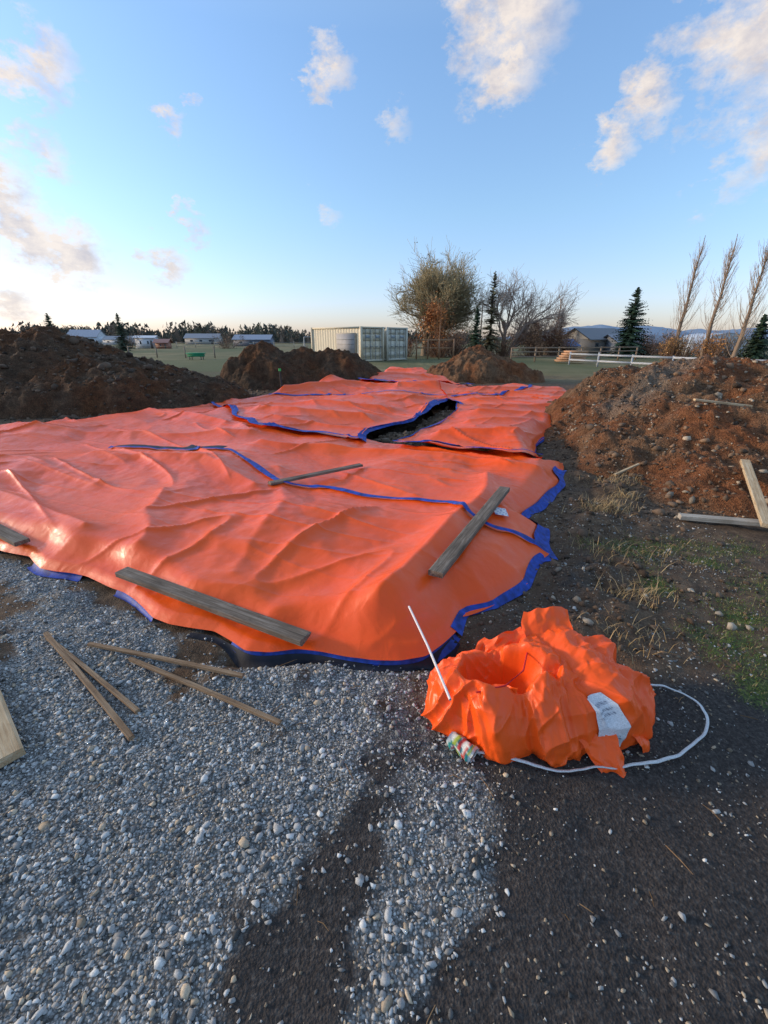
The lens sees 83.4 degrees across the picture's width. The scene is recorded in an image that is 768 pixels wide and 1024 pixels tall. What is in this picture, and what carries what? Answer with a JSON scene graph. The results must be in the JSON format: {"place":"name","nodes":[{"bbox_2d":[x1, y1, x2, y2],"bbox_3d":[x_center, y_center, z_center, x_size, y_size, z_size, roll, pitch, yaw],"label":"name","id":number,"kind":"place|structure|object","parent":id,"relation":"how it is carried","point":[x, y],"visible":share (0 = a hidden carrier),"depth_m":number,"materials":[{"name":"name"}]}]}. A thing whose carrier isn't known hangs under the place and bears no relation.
{"place":"outdoors","nodes":[
{"label":"outdoors","id":0,"kind":"place"},
{"bbox_2d":[101,336,134,344],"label":"barn","id":1,"kind":"structure","parent":0,"point":[107,338],"depth_m":137.38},
{"bbox_2d":[152,339,173,348],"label":"barn","id":2,"kind":"structure","parent":0,"point":[163,343],"depth_m":81.17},
{"bbox_2d":[183,334,222,343],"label":"barn","id":3,"kind":"structure","parent":0,"point":[197,337],"depth_m":146.05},
{"bbox_2d":[231,335,275,345],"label":"barn","id":4,"kind":"structure","parent":0,"point":[258,338],"depth_m":107.66,"materials":[{"name":"grey metal"}]},
{"bbox_2d":[0,558,521,1023],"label":"gravel","id":5,"kind":"structure","parent":0,"point":[185,988],"depth_m":1.62,"materials":[{"name":"grey gravel"}]},
{"bbox_2d":[0,690,25,767],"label":"timber offcut","id":6,"kind":"object","parent":5,"relation":"on","point":[11,748],"visible":1,"depth_m":1.89,"materials":[{"name":"beige wood"}]},
{"bbox_2d":[0,339,767,1023],"bbox_3d":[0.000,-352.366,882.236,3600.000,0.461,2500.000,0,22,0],"label":"ground","id":7,"kind":"structure","parent":0,"point":[552,889],"depth_m":1.59,"materials":[{"name":"grey gravel"}]},
{"bbox_2d":[42,313,58,328],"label":"spruce tree","id":8,"kind":"object","parent":7,"relation":"on","point":[47,319],"visible":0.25,"depth_m":73.04,"materials":[{"name":"green plant"}]},
{"bbox_2d":[67,330,106,343],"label":"farmhouse","id":9,"kind":"object","parent":7,"relation":"on","point":[97,335],"visible":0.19,"depth_m":138.87,"materials":[{"name":"grey metal"}]},
{"bbox_2d":[43,631,134,740],"bbox_3d":[-1.599,0.878,2.285,1.187,0.022,0.029,17,27,35],"label":"wooden stake","id":10,"kind":"object","parent":7,"relation":"on","point":[121,725],"visible":1,"depth_m":2.19,"materials":[{"name":"brown wood"}]},
{"bbox_2d":[45,637,140,713],"bbox_3d":[-1.606,0.858,2.337,1.002,0.022,0.025,14,26,30],"label":"wooden stake","id":11,"kind":"object","parent":7,"relation":"on","point":[128,703],"visible":0.89,"depth_m":2.24,"materials":[{"name":"brown wood"}]},
{"bbox_2d":[112,313,134,350],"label":"spruce tree","id":12,"kind":"object","parent":7,"relation":"on","point":[118,328],"visible":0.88,"depth_m":64.54,"materials":[{"name":"green plant"}]},
{"bbox_2d":[0,326,251,419],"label":"soil mound","id":13,"kind":"object","parent":7,"relation":"on","point":[27,403],"visible":0.59,"depth_m":10.75,"materials":[{"name":"brown soil"}]},
{"bbox_2d":[0,324,269,422],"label":"soil clods","id":14,"kind":"object","parent":13,"relation":"on","point":[100,366],"visible":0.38,"depth_m":11.01,"materials":[{"name":"soil"}]},
{"bbox_2d":[115,333,139,348],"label":"shrub","id":15,"kind":"object","parent":7,"relation":"on","point":[134,342],"visible":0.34,"depth_m":79.06,"materials":[{"name":"grey plant"}]},
{"bbox_2d":[132,335,160,347],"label":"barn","id":16,"kind":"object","parent":7,"relation":"on","point":[145,340],"visible":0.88,"depth_m":82.76,"materials":[{"name":"white paint"}]},
{"bbox_2d":[87,642,244,677],"bbox_3d":[-1.232,0.810,2.382,1.049,0.022,0.024,4,22,16],"label":"wooden stake","id":17,"kind":"object","parent":7,"relation":"on","point":[171,660],"visible":1,"depth_m":2.36,"materials":[{"name":"brown wood"}]},
{"bbox_2d":[185,353,204,359],"bbox_3d":[-16.600,-13.775,38.112,1.500,0.560,0.850,-2,22,-5],"label":"green trough","id":18,"kind":"object","parent":7,"relation":"on","point":[189,355],"visible":1,"depth_m":37.76,"materials":[{"name":"green plastic"}]},
{"bbox_2d":[128,657,281,724],"bbox_3d":[-0.952,0.900,2.208,1.042,0.022,0.024,10,24,23],"label":"wooden stake","id":19,"kind":"object","parent":7,"relation":"on","point":[233,702],"visible":1,"depth_m":2.17,"materials":[{"name":"brown wood"}]},
{"bbox_2d":[114,345,307,357],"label":"pasture fence","id":20,"kind":"object","parent":7,"relation":"on","point":[155,346],"visible":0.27,"depth_m":41.98,"materials":[{"name":"brown wood"}]},
{"bbox_2d":[210,331,245,348],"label":"shrub","id":21,"kind":"object","parent":7,"relation":"on","point":[226,345],"visible":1,"depth_m":81.50,"materials":[{"name":"grey plant"}]},
{"bbox_2d":[1,320,473,342],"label":"distant treeline","id":22,"kind":"object","parent":7,"relation":"on","point":[281,334],"visible":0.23,"depth_m":183.99,"materials":[{"name":"green plant"}]},
{"bbox_2d":[98,342,421,347],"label":"pasture fence","id":23,"kind":"object","parent":7,"relation":"on","point":[230,342],"visible":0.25,"depth_m":89.08,"materials":[{"name":"brown wood"}]},
{"bbox_2d":[278,368,281,386],"bbox_3d":[-2.966,-3.656,12.432,0.089,0.921,0.069,6,23,14],"label":"survey marker","id":24,"kind":"object","parent":7,"relation":"on","point":[279,369],"visible":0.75,"depth_m":12.32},
{"bbox_2d":[0,367,566,670],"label":"orange tarpaulin","id":25,"kind":"object","parent":7,"relation":"on","point":[338,565],"visible":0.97,"depth_m":4.05,"materials":[{"name":"orange plastic"}]},
{"bbox_2d":[0,524,29,546],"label":"wood plank","id":26,"kind":"object","parent":25,"relation":"on","point":[11,536],"visible":1,"depth_m":3.59,"materials":[{"name":"grey wood"}]},
{"bbox_2d":[115,567,310,645],"bbox_3d":[-1.150,0.568,2.739,1.595,0.035,0.101,12,25,24],"label":"wood plank","id":27,"kind":"object","parent":25,"relation":"on","point":[298,636],"visible":1,"depth_m":2.66,"materials":[{"name":"wood"}]},
{"bbox_2d":[268,463,362,484],"bbox_3d":[-0.780,-0.457,5.129,1.239,0.030,0.081,-16,27,-34],"label":"wood plank","id":28,"kind":"object","parent":25,"relation":"on","point":[308,475],"visible":1,"depth_m":5.08,"materials":[{"name":"grey wood"}]},
{"bbox_2d":[428,486,509,578],"bbox_3d":[0.760,0.085,3.510,0.101,0.040,1.836,11,25,26],"label":"wood plank","id":29,"kind":"object","parent":25,"relation":"on","point":[441,566],"visible":1,"depth_m":3.24,"materials":[{"name":"grey wood"}]},
{"bbox_2d":[220,340,384,390],"bbox_3d":[-2.900,-5.806,16.850,7.820,1.736,5.060,0,22,0],"label":"soil mound","id":30,"kind":"object","parent":7,"relation":"on","point":[256,366],"visible":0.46,"depth_m":15.94,"materials":[{"name":"brown soil"}]},
{"bbox_2d":[310,326,383,361],"bbox_3d":[-3.173,-14.139,36.279,6.225,2.600,2.660,19,29,39],"label":"shipping container","id":31,"kind":"object","parent":7,"relation":"on","point":[365,343],"visible":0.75,"depth_m":34.65,"materials":[{"name":"beige metal"}]},
{"bbox_2d":[336,333,355,352],"bbox_3d":[-3.076,-13.336,34.616,2.300,1.950,0.095,19,29,39],"label":"side roll door","id":32,"kind":"structure","parent":31,"relation":"in","point":[347,341],"depth_m":34.37,"materials":[{"name":"white metal"}]},
{"bbox_2d":[362,328,382,359],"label":"doors","id":33,"kind":"structure","parent":31,"relation":"in","point":[372,338],"depth_m":34.36,"materials":[{"name":"grey metal"}]},
{"bbox_2d":[384,327,407,360],"bbox_3d":[-1.127,-14.971,38.352,6.225,2.600,2.600,19,29,39],"label":"shipping container","id":34,"kind":"object","parent":7,"relation":"on","point":[395,342],"visible":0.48,"depth_m":36.30,"materials":[{"name":"white metal"}]},
{"bbox_2d":[388,329,405,358],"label":"doors","id":35,"kind":"structure","parent":34,"relation":"in","point":[396,337],"depth_m":36.38,"materials":[{"name":"white metal"}]},
{"bbox_2d":[60,657,757,1023],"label":"twigs","id":36,"kind":"object","parent":7,"relation":"on","point":[450,775],"visible":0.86,"depth_m":1.72,"materials":[{"name":"brown wood"}]},
{"bbox_2d":[407,335,415,356],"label":"shrub","id":37,"kind":"object","parent":7,"relation":"on","point":[409,348],"visible":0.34,"depth_m":43.62,"materials":[{"name":"brown plant"}]},
{"bbox_2d":[372,406,454,445],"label":"soil clods","id":38,"kind":"object","parent":7,"relation":"on","point":[395,434],"visible":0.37,"depth_m":8.43,"materials":[{"name":"soil"}]},
{"bbox_2d":[415,339,454,358],"bbox_3d":[4.505,-14.505,38.401,3.510,1.700,0.200,0,22,0],"label":"timber pen","id":39,"kind":"object","parent":7,"relation":"on","point":[428,347],"visible":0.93,"depth_m":38.26,"materials":[{"name":"brown wood"}]},
{"bbox_2d":[408,291,466,357],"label":"rust leaf tree","id":40,"kind":"object","parent":7,"relation":"on","point":[437,313],"visible":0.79,"depth_m":41.94,"materials":[{"name":"brown plant"}]},
{"bbox_2d":[419,336,456,357],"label":"shrub","id":41,"kind":"object","parent":7,"relation":"on","point":[442,353],"visible":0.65,"depth_m":41.88,"materials":[{"name":"brown plant"}]},
{"bbox_2d":[386,236,494,355],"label":"willow tree","id":42,"kind":"object","parent":7,"relation":"on","point":[453,287],"visible":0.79,"depth_m":44.13,"materials":[{"name":"green plant"}]},
{"bbox_2d":[433,329,469,356],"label":"shrub","id":43,"kind":"object","parent":7,"relation":"on","point":[457,346],"visible":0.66,"depth_m":42.73,"materials":[{"name":"brown plant"}]},
{"bbox_2d":[444,329,470,352],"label":"shrub","id":44,"kind":"object","parent":7,"relation":"on","point":[460,340],"visible":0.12,"depth_m":55.55,"materials":[{"name":"brown plant"}]},
{"bbox_2d":[446,731,478,761],"bbox_3d":[0.339,1.025,1.887,0.136,0.070,0.088,24,43,34],"label":"crushed can","id":45,"kind":"object","parent":7,"relation":"on","point":[464,748],"visible":1,"depth_m":1.87,"materials":[{"name":"multicoloured metal"}]},
{"bbox_2d":[463,307,483,348],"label":"spruce tree","id":46,"kind":"object","parent":7,"relation":"on","point":[474,338],"visible":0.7,"depth_m":40.35,"materials":[{"name":"green plant"}]},
{"bbox_2d":[426,344,544,383],"bbox_3d":[4.300,-6.536,18.928,6.900,1.543,5.060,0,22,0],"label":"soil mound","id":47,"kind":"object","parent":7,"relation":"on","point":[478,364],"visible":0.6,"depth_m":17.91,"materials":[{"name":"brown soil"}]},
{"bbox_2d":[204,499,767,1023],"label":"pebbles","id":48,"kind":"object","parent":7,"relation":"on","point":[594,919],"visible":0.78,"depth_m":1.63,"materials":[{"name":"stone"}]},
{"bbox_2d":[480,270,508,353],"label":"fir tree","id":49,"kind":"object","parent":7,"relation":"on","point":[490,344],"visible":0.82,"depth_m":42.71,"materials":[{"name":"green plant"}]},
{"bbox_2d":[489,326,517,356],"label":"shrub","id":50,"kind":"object","parent":7,"relation":"on","point":[502,343],"visible":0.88,"depth_m":43.41,"materials":[{"name":"brown plant"}]},
{"bbox_2d":[460,265,588,355],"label":"bare tree","id":51,"kind":"object","parent":7,"relation":"on","point":[507,296],"visible":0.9,"depth_m":44.85,"materials":[{"name":"brown plant"}]},
{"bbox_2d":[513,327,553,355],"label":"shrub","id":52,"kind":"object","parent":7,"relation":"on","point":[530,343],"visible":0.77,"depth_m":44.67,"materials":[{"name":"brown plant"}]},
{"bbox_2d":[523,319,548,355],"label":"shrub","id":53,"kind":"object","parent":7,"relation":"on","point":[534,330],"visible":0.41,"depth_m":45.05,"materials":[{"name":"brown plant"}]},
{"bbox_2d":[502,303,570,354],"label":"bare tree","id":54,"kind":"object","parent":7,"relation":"on","point":[547,335],"visible":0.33,"depth_m":46.62,"materials":[{"name":"brown plant"}]},
{"bbox_2d":[421,606,655,777],"bbox_3d":[0.715,0.797,2.032,1.083,0.391,0.682,0,22,0],"label":"orange tarp bag","id":55,"kind":"object","parent":7,"relation":"on","point":[550,686],"visible":0.98,"depth_m":1.90,"materials":[{"name":"plastic"}]},
{"bbox_2d":[408,606,451,700],"bbox_3d":[0.211,0.654,2.101,0.018,0.012,0.684,-4,22,-11],"label":"white rod","id":56,"kind":"object","parent":55,"relation":"attached to","point":[434,662],"visible":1,"depth_m":2.02,"materials":[{"name":"white plastic"}]},
{"bbox_2d":[539,339,580,353],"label":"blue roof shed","id":57,"kind":"structure","parent":7,"relation":"on","point":[578,345],"depth_m":50.22,"materials":[{"name":"metal"}]},
{"bbox_2d":[542,319,577,355],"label":"shrub","id":58,"kind":"object","parent":7,"relation":"on","point":[556,345],"visible":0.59,"depth_m":46.09,"materials":[{"name":"brown plant"}]},
{"bbox_2d":[550,312,572,354],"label":"fir tree","id":59,"kind":"object","parent":7,"relation":"on","point":[560,339],"visible":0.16,"depth_m":48.09,"materials":[{"name":"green plant"}]},
{"bbox_2d":[554,351,587,361],"bbox_3d":[14.053,-11.743,32.462,2.265,0.760,1.377,0,22,0],"label":"timber stack","id":60,"kind":"object","parent":7,"relation":"on","point":[563,357],"visible":0.84,"depth_m":32.05,"materials":[{"name":"beige wood"}]},
{"bbox_2d":[560,323,581,353],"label":"shrub","id":61,"kind":"object","parent":7,"relation":"on","point":[568,345],"visible":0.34,"depth_m":48.93,"materials":[{"name":"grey plant"}]},
{"bbox_2d":[510,346,638,361],"bbox_3d":[16.076,-12.975,35.493,12.776,1.226,0.609,-7,23,-17],"label":"wood rail fence","id":62,"kind":"object","parent":7,"relation":"on","point":[559,351],"visible":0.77,"depth_m":34.58,"materials":[{"name":"wood"}]},
{"bbox_2d":[476,684,708,771],"bbox_3d":[1.001,1.000,1.954,1.120,0.041,0.506,-13,26,-30],"label":"white strap","id":63,"kind":"object","parent":7,"relation":"on","point":[691,745],"visible":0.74,"depth_m":1.83,"materials":[{"name":"white plastic"}]},
{"bbox_2d":[566,328,619,353],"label":"grey barn","id":64,"kind":"structure","parent":7,"relation":"on","point":[591,337],"depth_m":54.52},
{"bbox_2d":[431,354,767,518],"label":"soil mound","id":65,"kind":"object","parent":7,"relation":"on","point":[722,436],"visible":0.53,"depth_m":6.20,"materials":[{"name":"brown soil"}]},
{"bbox_2d":[468,364,767,666],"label":"soil clods","id":66,"kind":"object","parent":65,"relation":"on","point":[589,559],"visible":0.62,"depth_m":3.51,"materials":[{"name":"soil"}]},
{"bbox_2d":[547,355,767,521],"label":"rubble","id":67,"kind":"object","parent":65,"relation":"on","point":[590,426],"visible":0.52,"depth_m":6.13,"materials":[{"name":"stone"}]},
{"bbox_2d":[693,398,752,407],"bbox_3d":[4.978,-1.603,6.333,0.774,0.030,0.081,10,23,8],"label":"lumber board","id":68,"kind":"object","parent":65,"relation":"on","point":[720,402],"visible":0.91,"depth_m":6.31,"materials":[{"name":"beige wood"}]},
{"bbox_2d":[739,459,767,527],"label":"lumber board","id":69,"kind":"object","parent":65,"relation":"on","point":[758,498],"visible":1,"depth_m":4.41,"materials":[{"name":"beige wood"}]},
{"bbox_2d":[448,332,752,344],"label":"distant treeline","id":70,"kind":"object","parent":7,"relation":"on","point":[521,340],"visible":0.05,"depth_m":135.20,"materials":[{"name":"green plant"}]},
{"bbox_2d":[613,463,639,474],"bbox_3d":[3.151,-0.554,5.597,0.463,0.021,0.031,-21,28,-20],"label":"lumber board","id":71,"kind":"object","parent":7,"relation":"on","point":[626,469],"visible":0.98,"depth_m":5.59,"materials":[{"name":"beige wood"}]},
{"bbox_2d":[603,287,654,358],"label":"spruce tree","id":72,"kind":"object","parent":7,"relation":"on","point":[629,331],"visible":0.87,"depth_m":41.05,"materials":[{"name":"green plant"}]},
{"bbox_2d":[604,334,665,353],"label":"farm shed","id":73,"kind":"structure","parent":7,"relation":"on","point":[609,340],"depth_m":53.16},
{"bbox_2d":[634,334,661,355],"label":"shrub","id":74,"kind":"object","parent":7,"relation":"on","point":[649,349],"visible":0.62,"depth_m":42.52,"materials":[{"name":"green plant"}]},
{"bbox_2d":[638,328,690,354],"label":"shrub","id":75,"kind":"object","parent":7,"relation":"on","point":[654,346],"visible":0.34,"depth_m":48.51,"materials":[{"name":"brown plant"}]},
{"bbox_2d":[568,352,765,366],"bbox_3d":[16.780,-7.874,23.113,0.606,0.986,17.108,-11,24,-26],"label":"white rail fence","id":76,"kind":"object","parent":7,"relation":"on","point":[632,356],"visible":0.62,"depth_m":26.45,"materials":[{"name":"white wood"}]},
{"bbox_2d":[657,334,689,360],"bbox_3d":[21.552,-12.288,32.404,2.356,2.125,2.465,0,22,0],"label":"shrub","id":77,"kind":"object","parent":7,"relation":"on","point":[664,346],"visible":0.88,"depth_m":32.11,"materials":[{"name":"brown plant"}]},
{"bbox_2d":[662,329,710,356],"bbox_3d":[27.825,-15.654,39.771,3.972,2.912,4.011,-18,28,-37],"label":"shrub","id":78,"kind":"object","parent":7,"relation":"on","point":[689,352],"visible":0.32,"depth_m":39.80,"materials":[{"name":"brown plant"}]},
{"bbox_2d":[668,235,709,352],"bbox_3d":[22.213,-15.399,31.530,2.100,8.480,2.054,10,24,23],"label":"poplar tree","id":79,"kind":"object","parent":7,"relation":"on","point":[685,310],"visible":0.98,"depth_m":31.29,"materials":[{"name":"brown plant"}]},
{"bbox_2d":[691,339,729,356],"bbox_3d":[26.900,-13.398,35.665,3.541,1.827,2.654,-19,29,-39],"label":"shrub","id":80,"kind":"object","parent":7,"relation":"on","point":[697,350],"visible":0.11,"depth_m":35.54,"materials":[{"name":"brown plant"}]},
{"bbox_2d":[691,331,734,356],"bbox_3d":[23.340,-11.532,30.413,2.992,2.302,2.656,-14,26,-31],"label":"shrub","id":81,"kind":"object","parent":7,"relation":"on","point":[719,346],"visible":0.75,"depth_m":30.26,"materials":[{"name":"beige plant"}]},
{"bbox_2d":[677,513,760,526],"bbox_3d":[3.685,0.111,4.129,1.502,0.045,0.091,5,22,16],"label":"lumber board","id":82,"kind":"object","parent":7,"relation":"on","point":[719,519],"visible":0.88,"depth_m":4.21,"materials":[{"name":"beige wood"}]},
{"bbox_2d":[698,234,744,355],"bbox_3d":[23.004,-14.434,29.646,1.916,8.107,2.212,0,22,0],"label":"poplar tree","id":83,"kind":"object","parent":7,"relation":"on","point":[720,297],"visible":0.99,"depth_m":29.48,"materials":[{"name":"brown plant"}]},
{"bbox_2d":[700,326,753,357],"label":"shrub","id":84,"kind":"object","parent":7,"relation":"on","point":[731,347],"visible":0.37,"depth_m":41.83,"materials":[{"name":"brown plant"}]},
{"bbox_2d":[720,240,767,356],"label":"poplar tree","id":85,"kind":"object","parent":7,"relation":"on","point":[754,292],"visible":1,"depth_m":26.95,"materials":[{"name":"brown plant"}]},
{"bbox_2d":[731,314,767,359],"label":"spruce tree","id":86,"kind":"object","parent":7,"relation":"on","point":[759,342],"visible":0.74,"depth_m":28.14,"materials":[{"name":"green plant"}]},
{"bbox_2d":[0,0,767,338],"label":"sky","id":87,"kind":"structure","parent":0,"point":[228,163],"materials":[{"name":"blue"}]},
{"bbox_2d":[553,295,566,328],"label":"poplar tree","id":88,"kind":"object","parent":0,"point":[561,309],"visible":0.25,"depth_m":54.20,"materials":[{"name":"brown plant"}]},
{"bbox_2d":[549,468,714,663],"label":"dry grass","id":89,"kind":"structure","parent":0,"point":[618,510],"depth_m":3.34,"materials":[{"name":"beige plant"}]},
{"bbox_2d":[500,324,767,339],"bbox_3d":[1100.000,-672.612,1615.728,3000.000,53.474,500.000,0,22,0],"label":"mountain ridge","id":90,"kind":"structure","parent":0,"point":[654,330],"depth_m":1477.51,"materials":[{"name":"blue stone"}]},
{"bbox_2d":[572,531,767,710],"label":"grass","id":91,"kind":"structure","parent":0,"point":[683,547],"depth_m":3.06,"materials":[{"name":"green plant"}]},
{"bbox_2d":[680,333,747,355],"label":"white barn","id":92,"kind":"structure","parent":0,"point":[702,334],"depth_m":47.33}
]}

